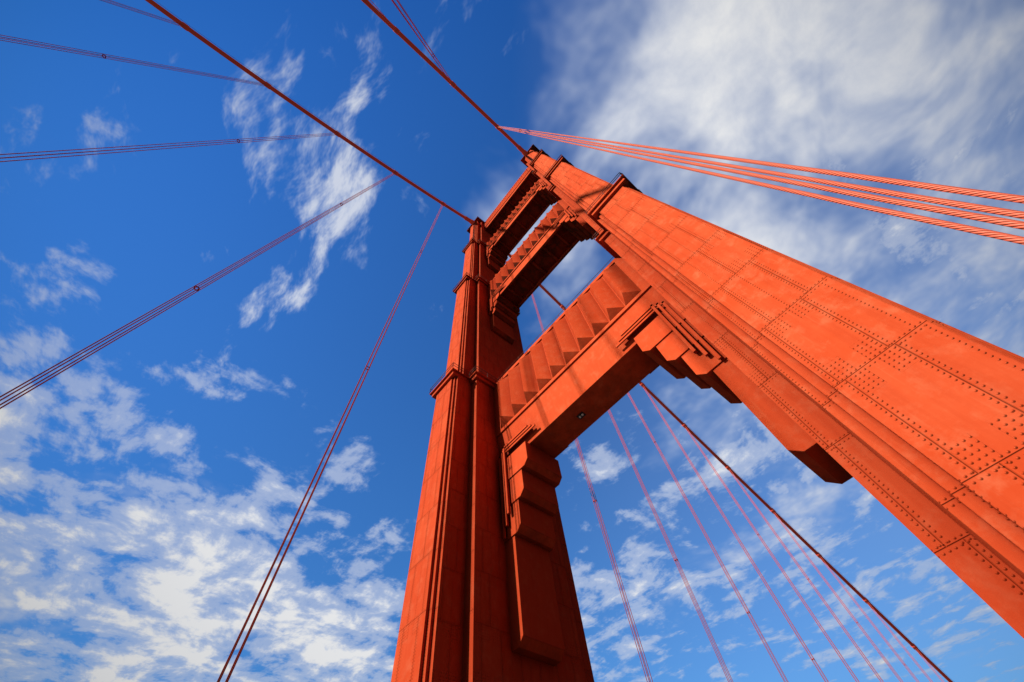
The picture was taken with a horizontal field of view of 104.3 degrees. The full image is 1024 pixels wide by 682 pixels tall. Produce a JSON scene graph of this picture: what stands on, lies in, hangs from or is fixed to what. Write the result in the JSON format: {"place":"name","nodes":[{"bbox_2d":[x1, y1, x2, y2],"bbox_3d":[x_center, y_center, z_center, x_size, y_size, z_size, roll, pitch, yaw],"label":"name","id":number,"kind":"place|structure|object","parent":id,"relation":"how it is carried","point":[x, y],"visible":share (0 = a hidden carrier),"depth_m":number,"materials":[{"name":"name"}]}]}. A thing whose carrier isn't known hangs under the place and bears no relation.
{"place":"outdoors","nodes":[
{"label":"outdoors","id":0,"kind":"place"},
{"bbox_2d":[0,0,1023,681],"label":"sky","id":1,"kind":"structure","parent":0,"point":[151,488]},
{"bbox_3d":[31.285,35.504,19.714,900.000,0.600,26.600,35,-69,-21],"label":"sidewalk","id":2,"kind":"structure","parent":0,"visible":0},
{"bbox_2d":[391,144,1023,681],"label":"bridge tower","id":3,"kind":"structure","parent":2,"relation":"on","point":[911,420],"depth_m":25.96,"materials":[{"name":"metal"}]},
{"bbox_2d":[361,0,527,155],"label":"cable","id":4,"kind":"object","parent":3,"relation":"attached to","point":[399,33],"visible":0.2,"depth_m":100.04,"materials":[{"name":"paint"}]},
{"bbox_2d":[369,0,396,31],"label":"suspender rope","id":5,"kind":"object","parent":4,"relation":"hanging from","point":[383,14],"visible":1,"depth_m":78.27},
{"bbox_2d":[391,0,453,84],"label":"suspender rope","id":6,"kind":"object","parent":4,"relation":"hanging from","point":[419,34],"visible":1,"depth_m":43.87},
{"bbox_2d":[498,126,1023,244],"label":"suspender rope","id":7,"kind":"object","parent":4,"relation":"hanging from","point":[1011,223],"visible":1,"depth_m":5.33,"materials":[{"name":"metal"}]},
{"bbox_2d":[145,0,952,681],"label":"cable","id":8,"kind":"object","parent":3,"relation":"attached to","point":[469,220],"visible":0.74,"depth_m":114.86,"materials":[{"name":"paint"}]},
{"bbox_2d":[0,35,266,86],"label":"suspender rope","id":9,"kind":"object","parent":8,"relation":"hanging from","point":[170,68],"visible":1,"depth_m":51.43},
{"bbox_2d":[101,0,183,26],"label":"suspender rope","id":10,"kind":"object","parent":8,"relation":"hanging from","point":[141,12],"visible":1,"depth_m":70.99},
{"bbox_2d":[0,133,331,161],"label":"suspender rope","id":11,"kind":"object","parent":8,"relation":"hanging from","point":[328,134],"visible":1,"depth_m":40.63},
{"bbox_2d":[0,172,394,408],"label":"suspender rope","id":12,"kind":"object","parent":8,"relation":"hanging from","point":[198,287],"visible":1,"depth_m":27.77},
{"bbox_2d":[217,204,443,681],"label":"suspender rope","id":13,"kind":"object","parent":8,"relation":"hanging from","point":[257,613],"visible":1,"depth_m":25.02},
{"bbox_2d":[532,296,652,681],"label":"suspender rope","id":14,"kind":"object","parent":8,"relation":"hanging from","point":[611,556],"visible":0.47,"depth_m":44.26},
{"bbox_2d":[562,308,732,681],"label":"suspender rope","id":15,"kind":"object","parent":8,"relation":"hanging from","point":[675,559],"visible":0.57,"depth_m":54.70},
{"bbox_2d":[628,392,787,680],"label":"suspender rope","id":16,"kind":"object","parent":8,"relation":"hanging from","point":[654,441],"visible":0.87,"depth_m":65.44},
{"bbox_2d":[644,387,828,681],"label":"suspender rope","id":17,"kind":"object","parent":8,"relation":"hanging from","point":[812,658],"visible":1,"depth_m":75.67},
{"bbox_2d":[685,426,858,681],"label":"suspender rope","id":18,"kind":"object","parent":8,"relation":"hanging from","point":[782,569],"visible":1,"depth_m":83.41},
{"bbox_2d":[728,469,882,681],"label":"suspender rope","id":19,"kind":"object","parent":8,"relation":"hanging from","point":[808,579],"visible":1,"depth_m":91.06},
{"bbox_2d":[774,512,902,681],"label":"suspender rope","id":20,"kind":"object","parent":8,"relation":"hanging from","point":[842,602],"visible":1,"depth_m":96.97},
{"bbox_2d":[820,556,918,681],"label":"suspender rope","id":21,"kind":"object","parent":8,"relation":"hanging from","point":[904,664],"visible":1,"depth_m":102.45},
{"bbox_2d":[866,602,932,681],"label":"suspender rope","id":22,"kind":"object","parent":8,"relation":"hanging from","point":[901,643],"visible":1,"depth_m":106.69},
{"bbox_2d":[915,649,941,680],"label":"suspender rope","id":23,"kind":"object","parent":8,"relation":"hanging from","point":[929,664],"visible":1,"depth_m":110.65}
]}

